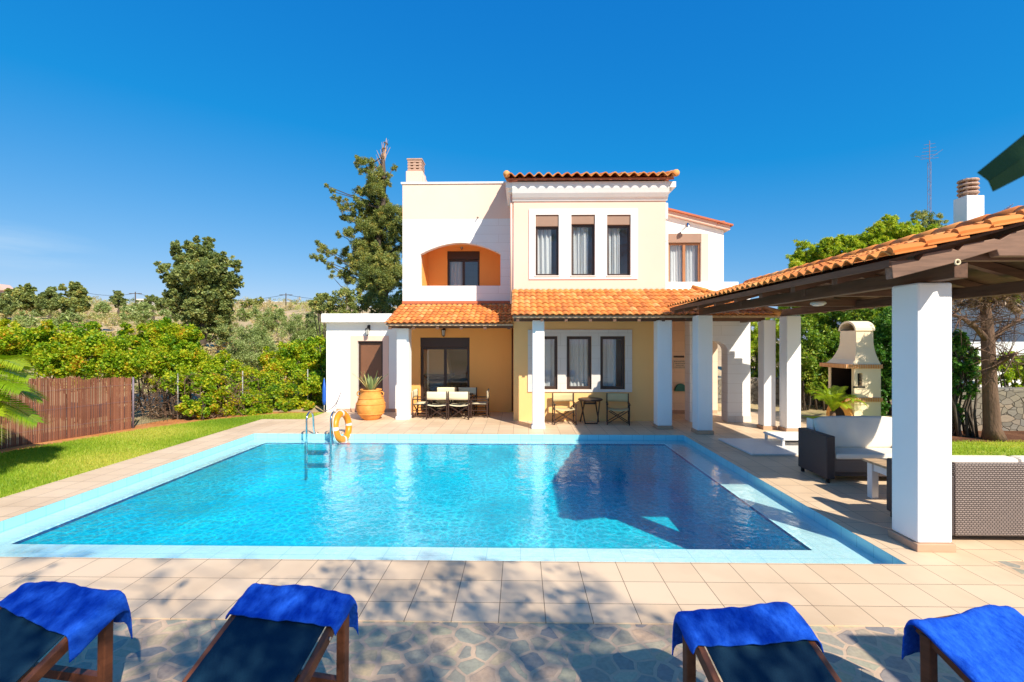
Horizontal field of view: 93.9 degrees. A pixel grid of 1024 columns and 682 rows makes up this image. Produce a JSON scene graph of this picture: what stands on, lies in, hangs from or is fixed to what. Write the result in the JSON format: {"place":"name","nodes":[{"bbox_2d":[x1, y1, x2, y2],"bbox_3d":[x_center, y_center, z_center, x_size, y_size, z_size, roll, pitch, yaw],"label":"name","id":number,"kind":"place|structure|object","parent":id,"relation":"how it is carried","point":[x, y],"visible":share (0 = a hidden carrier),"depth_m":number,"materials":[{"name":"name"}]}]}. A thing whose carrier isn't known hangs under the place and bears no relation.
{"place":"outdoors","nodes":[
{"label":"outdoors","id":0,"kind":"place"},
{"bbox_2d":[20,444,806,549],"bbox_3d":[-1.107,2.660,7.826,8.730,0.780,5.270,0,0,1],"label":"pool basin","id":1,"kind":"object","parent":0,"point":[568,496],"visible":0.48,"depth_m":8.63,"materials":[{"name":"blue liquid"}]},
{"bbox_2d":[12,443,811,549],"bbox_3d":[-1.107,2.252,7.826,8.730,0.035,5.270,0,0,1],"label":"waterline band","id":2,"kind":"object","parent":1,"relation":"attached to","point":[190,473],"visible":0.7,"depth_m":8.29,"materials":[{"name":"tile"}]},
{"bbox_2d":[127,439,720,486],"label":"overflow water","id":3,"kind":"structure","parent":0,"point":[395,440],"depth_m":10.45,"materials":[{"name":"blue liquid"}]},
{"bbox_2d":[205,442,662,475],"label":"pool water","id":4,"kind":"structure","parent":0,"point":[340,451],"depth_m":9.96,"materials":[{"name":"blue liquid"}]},
{"bbox_2d":[0,439,882,563],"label":"pool coping","id":5,"kind":"object","parent":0,"point":[826,546],"visible":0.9,"depth_m":5.13,"materials":[{"name":"tile"}]},
{"bbox_2d":[0,302,891,513],"bbox_3d":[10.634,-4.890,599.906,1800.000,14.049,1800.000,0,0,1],"label":"ground","id":6,"kind":"structure","parent":0,"point":[457,381],"depth_m":16.56,"materials":[{"name":"beige soil"}]},
{"bbox_2d":[0,284,12,312],"bbox_3d":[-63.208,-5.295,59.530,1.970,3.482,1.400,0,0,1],"label":"distant house","id":7,"kind":"structure","parent":6,"relation":"on","point":[3,287],"depth_m":59.13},
{"bbox_2d":[0,291,21,317],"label":"ridge tree","id":8,"kind":"object","parent":6,"relation":"on","point":[8,306],"visible":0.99,"depth_m":42.69,"materials":[{"name":"green plant"}]},
{"bbox_2d":[9,310,39,327],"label":"hill shrub","id":9,"kind":"object","parent":6,"relation":"on","point":[25,321],"visible":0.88,"depth_m":27.40,"materials":[{"name":"green plant"}]},
{"bbox_2d":[4,282,47,316],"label":"ridge tree","id":10,"kind":"object","parent":6,"relation":"on","point":[25,295],"visible":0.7,"depth_m":46.33,"materials":[{"name":"green plant"}]},
{"bbox_2d":[30,286,69,317],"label":"ridge tree","id":11,"kind":"object","parent":6,"relation":"on","point":[52,297],"visible":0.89,"depth_m":44.35,"materials":[{"name":"green plant"}]},
{"bbox_2d":[52,308,83,330],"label":"hill shrub","id":12,"kind":"object","parent":6,"relation":"on","point":[71,315],"visible":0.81,"depth_m":26.29,"materials":[{"name":"green plant"}]},
{"bbox_2d":[0,318,147,423],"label":"vine hedge","id":13,"kind":"object","parent":6,"relation":"on","point":[75,349],"visible":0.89,"depth_m":12.23,"materials":[{"name":"green plant"}]},
{"bbox_2d":[57,281,92,321],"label":"ridge tree","id":14,"kind":"object","parent":6,"relation":"on","point":[79,299],"visible":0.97,"depth_m":43.35,"materials":[{"name":"green plant"}]},
{"bbox_2d":[92,301,111,312],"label":"hill shrub","id":15,"kind":"object","parent":6,"relation":"on","point":[103,307],"visible":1,"depth_m":38.48,"materials":[{"name":"green plant"}]},
{"bbox_2d":[109,290,128,315],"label":"ridge tree","id":16,"kind":"object","parent":6,"relation":"on","point":[117,299],"visible":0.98,"depth_m":52.55,"materials":[{"name":"green plant"}]},
{"bbox_2d":[118,304,151,323],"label":"hill shrub","id":17,"kind":"object","parent":6,"relation":"on","point":[134,316],"visible":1,"depth_m":33.27,"materials":[{"name":"green plant"}]},
{"bbox_2d":[134,301,155,316],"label":"hill shrub","id":18,"kind":"object","parent":6,"relation":"on","point":[144,306],"visible":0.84,"depth_m":40.45,"materials":[{"name":"green plant"}]},
{"bbox_2d":[0,412,305,452],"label":"soil border","id":19,"kind":"object","parent":6,"relation":"on","point":[147,425],"visible":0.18,"depth_m":11.61,"materials":[{"name":"brown soil"}]},
{"bbox_2d":[0,376,131,448],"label":"reed fence","id":20,"kind":"object","parent":19,"relation":"on","point":[83,407],"visible":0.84,"depth_m":10.55,"materials":[{"name":"wood"}]},
{"bbox_2d":[132,369,322,427],"bbox_3d":[-7.538,1.505,13.822,5.498,1.250,0.759,0,0,-45],"label":"wire fence","id":21,"kind":"object","parent":19,"relation":"on","point":[133,393],"visible":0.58,"depth_m":12.67,"materials":[{"name":"metal"}]},
{"bbox_2d":[143,294,167,320],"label":"ridge tree","id":22,"kind":"object","parent":6,"relation":"on","point":[150,299],"visible":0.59,"depth_m":46.39,"materials":[{"name":"green plant"}]},
{"bbox_2d":[0,295,327,393],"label":"undergrowth","id":23,"kind":"object","parent":6,"relation":"on","point":[102,317],"visible":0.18,"depth_m":43.71,"materials":[{"name":"green plant"}]},
{"bbox_2d":[156,308,180,321],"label":"hill shrub","id":24,"kind":"object","parent":6,"relation":"on","point":[168,313],"visible":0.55,"depth_m":31.26,"materials":[{"name":"green plant"}]},
{"bbox_2d":[113,317,231,419],"bbox_3d":[-10.021,0.701,13.994,4.791,2.829,2.112,0,0,23],"label":"vine mound","id":25,"kind":"object","parent":6,"relation":"on","point":[167,347],"visible":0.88,"depth_m":13.59,"materials":[{"name":"green plant"}]},
{"bbox_2d":[153,235,244,349],"bbox_3d":[-16.537,-2.448,25.415,3.867,6.352,4.610,0,0,-41],"label":"oak tree","id":26,"kind":"object","parent":6,"relation":"on","point":[203,284],"visible":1,"depth_m":24.75,"materials":[{"name":"green plant"}]},
{"bbox_2d":[124,370,273,421],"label":"dry brambles","id":27,"kind":"object","parent":6,"relation":"on","point":[159,411],"visible":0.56,"depth_m":13.11,"materials":[{"name":"brown plant"}]},
{"bbox_2d":[235,306,263,321],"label":"hill shrub","id":28,"kind":"object","parent":6,"relation":"on","point":[244,316],"visible":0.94,"depth_m":34.15,"materials":[{"name":"green plant"}]},
{"bbox_2d":[224,323,278,370],"bbox_3d":[-10.563,0.431,19.604,2.373,2.333,2.225,0,0,37],"label":"olive bush","id":29,"kind":"object","parent":6,"relation":"on","point":[249,354],"visible":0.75,"depth_m":19.35,"materials":[{"name":"green plant"}]},
{"bbox_2d":[239,297,264,309],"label":"ridge tree","id":30,"kind":"object","parent":6,"relation":"on","point":[251,302],"visible":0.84,"depth_m":60.36,"materials":[{"name":"green plant"}]},
{"bbox_2d":[195,400,325,417],"bbox_3d":[-7.359,2.082,13.936,4.046,0.620,0.352,0,0,-27],"label":"creeper","id":31,"kind":"object","parent":6,"relation":"on","point":[264,410],"visible":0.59,"depth_m":14.18,"materials":[{"name":"green plant"}]},
{"bbox_2d":[208,335,325,415],"bbox_3d":[-7.308,1.176,15.455,4.433,2.798,3.170,0,0,-32],"label":"vine hedge","id":32,"kind":"object","parent":6,"relation":"on","point":[308,355],"visible":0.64,"depth_m":15.28,"materials":[{"name":"green plant"}]},
{"bbox_2d":[252,312,287,339],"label":"olive bush","id":33,"kind":"object","parent":6,"relation":"on","point":[270,322],"visible":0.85,"depth_m":27.11,"materials":[{"name":"green plant"}]},
{"bbox_2d":[262,304,287,319],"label":"hill shrub","id":34,"kind":"object","parent":6,"relation":"on","point":[268,313],"visible":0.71,"depth_m":36.15,"materials":[{"name":"green plant"}]},
{"bbox_2d":[278,310,325,351],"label":"olive bush","id":35,"kind":"object","parent":6,"relation":"on","point":[302,333],"visible":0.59,"depth_m":21.84,"materials":[{"name":"green plant"}]},
{"bbox_2d":[308,293,329,322],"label":"ridge tree","id":36,"kind":"object","parent":6,"relation":"on","point":[316,305],"visible":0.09,"depth_m":40.21,"materials":[{"name":"green plant"}]},
{"bbox_2d":[308,138,402,313],"bbox_3d":[-6.319,-3.714,20.393,5.388,10.027,3.400,0,0,1],"label":"pine tree","id":37,"kind":"object","parent":6,"relation":"on","point":[374,256],"visible":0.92,"depth_m":20.11,"materials":[{"name":"green plant"}]},
{"bbox_2d":[308,281,402,347],"bbox_3d":[-6.013,-0.413,19.122,4.360,3.996,1.446,0,0,-6],"label":"juniper bush","id":38,"kind":"object","parent":6,"relation":"on","point":[368,298],"visible":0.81,"depth_m":18.84,"materials":[{"name":"green plant"}]},
{"bbox_2d":[750,306,799,376],"bbox_3d":[8.791,0.196,16.652,2.822,3.533,1.324,0,0,1],"label":"garden shrub","id":39,"kind":"object","parent":6,"relation":"on","point":[753,344],"visible":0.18,"depth_m":16.48,"materials":[{"name":"green plant"}]},
{"bbox_2d":[718,377,891,404],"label":"stone wall","id":40,"kind":"structure","parent":6,"relation":"on","point":[753,390],"depth_m":15.46,"materials":[{"name":"beige stone"}]},
{"bbox_2d":[805,382,867,415],"bbox_3d":[8.031,1.575,11.842,1.371,1.089,1.020,0,0,1],"label":"palm tree","id":41,"kind":"object","parent":6,"relation":"on","point":[831,399],"visible":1,"depth_m":11.89,"materials":[{"name":"green plant"}]},
{"bbox_2d":[785,220,887,340],"bbox_3d":[10.896,-0.946,16.244,3.678,5.966,2.458,0,0,1],"label":"tree","id":42,"kind":"object","parent":6,"relation":"on","point":[827,247],"visible":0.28,"depth_m":15.68,"materials":[{"name":"green plant"}]},
{"bbox_2d":[800,306,887,410],"bbox_3d":[10.071,0.168,14.736,3.470,3.926,2.025,0,0,1],"label":"garden hedge","id":43,"kind":"object","parent":6,"relation":"on","point":[816,348],"visible":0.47,"depth_m":14.47,"materials":[{"name":"green plant"}]},
{"bbox_2d":[872,306,891,415],"bbox_3d":[10.854,0.636,13.714,1.529,3.367,1.189,0,0,1],"label":"garden shrub","id":44,"kind":"object","parent":6,"relation":"on","point":[882,337],"visible":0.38,"depth_m":13.53,"materials":[{"name":"green plant"}]},
{"bbox_2d":[864,213,941,307],"bbox_3d":[13.475,-1.172,16.324,4.293,6.522,2.321,0,0,-17],"label":"tree","id":45,"kind":"object","parent":6,"relation":"on","point":[895,230],"visible":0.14,"depth_m":16.15,"materials":[{"name":"green plant"}]},
{"bbox_2d":[829,177,1023,382],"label":"neighbour house","id":46,"kind":"structure","parent":6,"relation":"on","point":[968,203],"depth_m":15.73,"materials":[{"name":"white paint"}]},
{"bbox_2d":[916,141,942,216],"bbox_3d":[25.726,-5.633,29.550,1.707,13.467,0.198,0,0,1],"label":"antenna mast","id":47,"kind":"object","parent":6,"relation":"on","point":[929,158],"visible":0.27,"depth_m":29.56,"materials":[{"name":"metal"}]},
{"bbox_2d":[910,209,948,227],"bbox_3d":[18.219,-1.865,20.691,1.813,7.644,0.984,0,0,13],"label":"pine tree","id":48,"kind":"object","parent":6,"relation":"on","point":[922,215],"visible":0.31,"depth_m":20.58,"materials":[{"name":"green plant"}]},
{"bbox_2d":[958,387,1023,430],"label":"stone wall","id":49,"kind":"structure","parent":6,"relation":"on","point":[1011,400],"depth_m":11.24,"materials":[{"name":"beige stone"}]},
{"bbox_2d":[965,342,1023,386],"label":"garden wall","id":50,"kind":"structure","parent":6,"relation":"on","point":[1017,344],"depth_m":12.96,"materials":[{"name":"white paint"}]},
{"bbox_2d":[977,135,1023,190],"bbox_3d":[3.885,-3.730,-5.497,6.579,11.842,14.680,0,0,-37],"label":"parasol","id":51,"kind":"object","parent":6,"relation":"on","point":[1004,168],"visible":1,"depth_m":0.43,"materials":[{"name":"green fabric"}]},
{"bbox_2d":[0,434,905,563],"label":"pool edge step","id":52,"kind":"object","parent":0,"point":[872,550],"visible":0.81,"depth_m":8.18,"materials":[{"name":"teal tile"}]},
{"bbox_2d":[0,411,1023,626],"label":"pool deck","id":53,"kind":"structure","parent":0,"point":[969,573],"depth_m":4.29,"materials":[{"name":"tile"}]},
{"bbox_2d":[306,411,341,478],"bbox_3d":[-4.209,2.275,10.696,0.633,1.451,0.580,0,0,1],"label":"pool ladder","id":54,"kind":"object","parent":53,"relation":"attached to","point":[330,450],"visible":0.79,"depth_m":10.42,"materials":[{"name":"metal"}]},
{"bbox_2d":[332,409,351,443],"bbox_3d":[-3.785,1.905,10.669,0.207,0.753,0.758,0,0,10],"label":"lifebuoy","id":55,"kind":"object","parent":54,"relation":"hanging from","point":[338,415],"visible":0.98,"depth_m":10.55,"materials":[{"name":"orange plastic"}]},
{"bbox_2d":[356,388,385,419],"bbox_3d":[-3.787,1.695,12.849,0.778,0.810,0.778,0,0,1],"label":"terracotta pot","id":56,"kind":"object","parent":53,"relation":"on","point":[370,405],"visible":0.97,"depth_m":12.59,"materials":[{"name":"orange ceramic"}]},
{"bbox_2d":[352,372,388,389],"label":"agave","id":57,"kind":"object","parent":56,"relation":"on","point":[370,384],"visible":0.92,"depth_m":12.80,"materials":[{"name":"green plant"}]},
{"bbox_2d":[412,389,433,417],"bbox_3d":[-2.471,1.725,13.296,0.522,0.750,0.592,0,0,3],"label":"folding chair","id":58,"kind":"object","parent":53,"relation":"on","point":[415,394],"visible":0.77,"depth_m":13.31,"materials":[{"name":"beige fabric"}]},
{"bbox_2d":[426,391,449,419],"bbox_3d":[-2.013,1.725,13.017,0.592,0.750,0.522,0,0,1],"label":"folding chair","id":59,"kind":"object","parent":53,"relation":"on","point":[436,396],"visible":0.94,"depth_m":12.78,"materials":[{"name":"beige fabric"}]},
{"bbox_2d":[434,387,455,414],"bbox_3d":[-1.917,1.725,13.757,0.592,0.750,0.522,0,0,-2],"label":"folding chair","id":60,"kind":"object","parent":53,"relation":"on","point":[445,389],"visible":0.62,"depth_m":13.97,"materials":[{"name":"beige fabric"}]},
{"bbox_2d":[430,393,472,417],"bbox_3d":[-1.696,1.798,13.382,1.170,0.605,0.700,0,0,1],"label":"dining table","id":61,"kind":"object","parent":53,"relation":"on","point":[470,395],"visible":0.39,"depth_m":13.09,"materials":[{"name":"brown wood"}]},
{"bbox_2d":[448,391,471,419],"bbox_3d":[-1.415,1.725,13.006,0.592,0.750,0.522,0,0,3],"label":"folding chair","id":62,"kind":"object","parent":53,"relation":"on","point":[458,396],"visible":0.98,"depth_m":12.78,"materials":[{"name":"beige fabric"}]},
{"bbox_2d":[455,387,476,415],"bbox_3d":[-1.316,1.725,13.746,0.592,0.750,0.522,0,0,4],"label":"folding chair","id":63,"kind":"object","parent":53,"relation":"on","point":[473,390],"visible":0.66,"depth_m":13.96,"materials":[{"name":"beige fabric"}]},
{"bbox_2d":[470,389,488,417],"bbox_3d":[-0.889,1.725,13.318,0.522,0.750,0.592,0,0,1],"label":"folding chair","id":64,"kind":"object","parent":53,"relation":"on","point":[473,404],"visible":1,"depth_m":13.14,"materials":[{"name":"brown wood"}]},
{"bbox_2d":[321,158,781,429],"bbox_3d":[0.478,-1.782,15.524,12.022,7.804,8.941,0,0,1],"label":"villa","id":65,"kind":"object","parent":53,"relation":"on","point":[527,295],"visible":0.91,"depth_m":12.71,"materials":[{"name":"white paint"}]},
{"bbox_2d":[359,341,382,394],"bbox_3d":[-4.193,1.002,14.276,0.746,1.997,0.102,0,0,1],"label":"door","id":66,"kind":"structure","parent":65,"relation":"in","point":[370,352],"depth_m":14.27,"materials":[{"name":"wood"}]},
{"bbox_2d":[420,338,469,410],"bbox_3d":[-1.979,0.989,14.197,1.450,2.177,0.140,0,0,1],"label":"sliding door","id":67,"kind":"structure","parent":65,"relation":"in","point":[425,343],"depth_m":14.18,"materials":[{"name":"brown glass"}]},
{"bbox_2d":[447,251,479,285],"bbox_3d":[-1.557,-1.856,15.487,1.031,2.043,0.274,0,0,1],"label":"window","id":68,"kind":"structure","parent":65,"relation":"in","point":[456,259],"depth_m":15.41,"materials":[{"name":"brown glass"}]},
{"bbox_2d":[535,215,559,276],"bbox_3d":[0.926,-2.500,12.703,0.665,1.631,0.334,0,0,1],"label":"window","id":69,"kind":"structure","parent":65,"relation":"in","point":[544,223],"depth_m":12.71,"materials":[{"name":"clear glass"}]},
{"bbox_2d":[544,336,556,388],"bbox_3d":[0.872,0.572,12.723,0.646,1.390,0.214,0,0,1],"label":"window","id":70,"kind":"structure","parent":65,"relation":"in","point":[550,342],"depth_m":12.78,"materials":[{"name":"brown glass"}]},
{"bbox_2d":[567,336,590,388],"bbox_3d":[1.762,0.571,12.707,0.644,1.388,0.213,0,0,1],"label":"window","id":71,"kind":"structure","parent":65,"relation":"in","point":[578,347],"depth_m":12.76,"materials":[{"name":"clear glass"}]},
{"bbox_2d":[570,215,595,276],"bbox_3d":[1.867,-2.496,12.686,0.675,1.629,0.334,0,0,1],"label":"window","id":72,"kind":"structure","parent":65,"relation":"in","point":[578,221],"depth_m":12.78,"materials":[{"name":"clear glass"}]},
{"bbox_2d":[600,336,624,388],"bbox_3d":[2.639,0.571,12.692,0.642,1.386,0.213,0,0,1],"label":"window","id":73,"kind":"structure","parent":65,"relation":"in","point":[607,343],"depth_m":12.73,"materials":[{"name":"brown glass"}]},
{"bbox_2d":[606,215,631,276],"bbox_3d":[2.801,-2.493,12.669,0.674,1.627,0.334,0,0,1],"label":"window","id":74,"kind":"structure","parent":65,"relation":"in","point":[615,222],"depth_m":12.63,"materials":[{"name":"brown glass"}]},
{"bbox_2d":[668,234,700,281],"bbox_3d":[5.128,-2.279,14.338,0.963,1.819,0.274,0,0,1],"label":"window","id":75,"kind":"structure","parent":65,"relation":"in","point":[688,242],"depth_m":14.40,"materials":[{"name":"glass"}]},
{"bbox_2d":[552,393,576,424],"bbox_3d":[1.328,1.725,12.199,0.592,0.750,0.522,0,0,-1],"label":"folding chair","id":76,"kind":"object","parent":53,"relation":"on","point":[562,396],"visible":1,"depth_m":12.38,"materials":[{"name":"fabric"}]},
{"bbox_2d":[578,397,602,423],"bbox_3d":[2.001,1.788,12.236,0.630,0.635,0.630,0,0,1],"label":"round table","id":77,"kind":"object","parent":53,"relation":"on","point":[590,400],"visible":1,"depth_m":12.19,"materials":[{"name":"brown wood"}]},
{"bbox_2d":[606,393,630,425],"bbox_3d":[2.690,1.725,12.155,0.592,0.750,0.522,0,0,10],"label":"folding chair","id":78,"kind":"object","parent":53,"relation":"on","point":[617,397],"visible":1,"depth_m":12.34,"materials":[{"name":"fabric"}]},
{"bbox_2d":[718,438,797,455],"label":"stone slab","id":79,"kind":"structure","parent":53,"relation":"on","point":[763,446],"depth_m":9.37,"materials":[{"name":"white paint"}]},
{"bbox_2d":[763,432,797,445],"bbox_3d":[5.733,1.987,9.725,0.880,0.154,0.750,0,0,1],"label":"bench","id":80,"kind":"object","parent":79,"relation":"on","point":[783,437],"visible":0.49,"depth_m":9.68,"materials":[{"name":"white paint"}]},
{"bbox_2d":[798,416,891,482],"bbox_3d":[5.392,1.637,7.381,1.520,0.926,0.750,0,0,1],"label":"wicker sofa","id":81,"kind":"object","parent":53,"relation":"on","point":[830,447],"visible":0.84,"depth_m":7.40,"materials":[{"name":"dark woven rattan"},{"name":"white cushion fabric"}]},
{"bbox_2d":[667,206,1023,551],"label":"pergola","id":82,"kind":"object","parent":53,"relation":"on","point":[919,282],"visible":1,"depth_m":4.96,"materials":[{"name":"white paint"}]},
{"bbox_2d":[862,458,886,498],"bbox_3d":[5.306,1.847,6.207,1.110,0.505,0.600,0,0,1],"label":"coffee table","id":83,"kind":"object","parent":53,"relation":"on","point":[876,467],"visible":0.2,"depth_m":6.38,"materials":[{"name":"white paint"}]},
{"bbox_2d":[887,455,1023,535],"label":"wicker sofa","id":84,"kind":"object","parent":53,"relation":"on","point":[987,495],"visible":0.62,"depth_m":4.97,"materials":[{"name":"wicker"}]},
{"bbox_2d":[0,412,1023,497],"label":"lawn","id":85,"kind":"structure","parent":0,"point":[980,446],"depth_m":9.08,"materials":[{"name":"green plant"}]},
{"bbox_2d":[0,355,50,438],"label":"palm tree","id":86,"kind":"object","parent":85,"relation":"on","point":[8,384],"visible":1,"depth_m":7.47,"materials":[{"name":"green plant"}]},
{"bbox_2d":[322,378,325,412],"bbox_3d":[-5.513,1.590,14.050,0.105,1.020,0.110,0,0,1],"label":"closed parasol","id":87,"kind":"object","parent":85,"relation":"on","point":[324,395],"visible":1,"depth_m":14.02,"materials":[{"name":"fabric"}]},
{"bbox_2d":[818,321,882,415],"bbox_3d":[8.698,0.796,12.348,0.930,2.608,1.060,0,0,1],"label":"barbecue","id":88,"kind":"object","parent":85,"relation":"on","point":[854,365],"visible":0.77,"depth_m":11.92,"materials":[{"name":"stone"}]},
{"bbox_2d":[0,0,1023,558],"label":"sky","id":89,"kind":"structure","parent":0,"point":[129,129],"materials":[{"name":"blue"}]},
{"bbox_2d":[38,561,1023,681],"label":"flagstone paving","id":90,"kind":"structure","parent":0,"point":[162,650],"depth_m":3.23,"materials":[{"name":"grey stone"}]},
{"bbox_2d":[0,582,112,681],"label":"sun lounger","id":91,"kind":"object","parent":90,"relation":"on","point":[26,645],"visible":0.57,"depth_m":2.46,"materials":[{"name":"blue fabric"}]},
{"bbox_2d":[0,581,132,662],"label":"towel","id":92,"kind":"object","parent":91,"relation":"on","point":[80,618],"visible":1,"depth_m":2.60,"materials":[{"name":"blue fabric"}]},
{"bbox_2d":[182,583,349,681],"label":"sun lounger","id":93,"kind":"object","parent":90,"relation":"on","point":[242,649],"visible":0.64,"depth_m":2.40,"materials":[{"name":"fabric"}]},
{"bbox_2d":[225,583,358,635],"bbox_3d":[-1.201,1.512,2.638,0.665,0.262,0.252,0,0,12],"label":"towel","id":94,"kind":"object","parent":93,"relation":"on","point":[332,609],"visible":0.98,"depth_m":2.60,"materials":[{"name":"blue fabric"}]},
{"bbox_2d":[682,635,841,681],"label":"sun lounger","id":95,"kind":"object","parent":90,"relation":"on","point":[802,661],"visible":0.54,"depth_m":2.26,"materials":[{"name":"fabric"}]},
{"bbox_2d":[672,602,823,654],"bbox_3d":[1.182,1.516,2.431,0.670,0.272,0.260,0,0,-8],"label":"towel","id":96,"kind":"object","parent":95,"relation":"on","point":[767,623],"visible":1,"depth_m":2.40,"materials":[{"name":"blue fabric"}]},
{"bbox_2d":[913,613,971,681],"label":"sun lounger","id":97,"kind":"object","parent":90,"relation":"on","point":[930,650],"visible":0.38,"depth_m":2.32,"materials":[{"name":"wood"}]},
{"bbox_2d":[901,604,1023,681],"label":"towel","id":98,"kind":"object","parent":97,"relation":"on","point":[984,643],"visible":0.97,"depth_m":2.31,"materials":[{"name":"blue fabric"}]},
{"bbox_2d":[952,431,1023,441],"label":"garden bed","id":99,"kind":"object","parent":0,"point":[1015,435],"depth_m":10.47,"materials":[{"name":"brown soil"}]},
{"bbox_2d":[952,328,980,436],"bbox_3d":[9.957,0.921,10.718,1.017,2.405,0.704,0,0,15],"label":"garden shrub","id":100,"kind":"object","parent":99,"relation":"on","point":[961,370],"visible":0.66,"depth_m":10.61,"materials":[{"name":"green plant"}]},
{"bbox_2d":[952,294,1023,440],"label":"pine tree","id":101,"kind":"object","parent":99,"relation":"on","point":[989,336],"visible":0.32,"depth_m":10.12,"materials":[{"name":"brown plant"}]},
{"bbox_2d":[966,350,1023,386],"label":"wall hedge","id":102,"kind":"object","parent":99,"relation":"on","point":[1011,375],"depth_m":12.04,"materials":[{"name":"green plant"}]}
]}

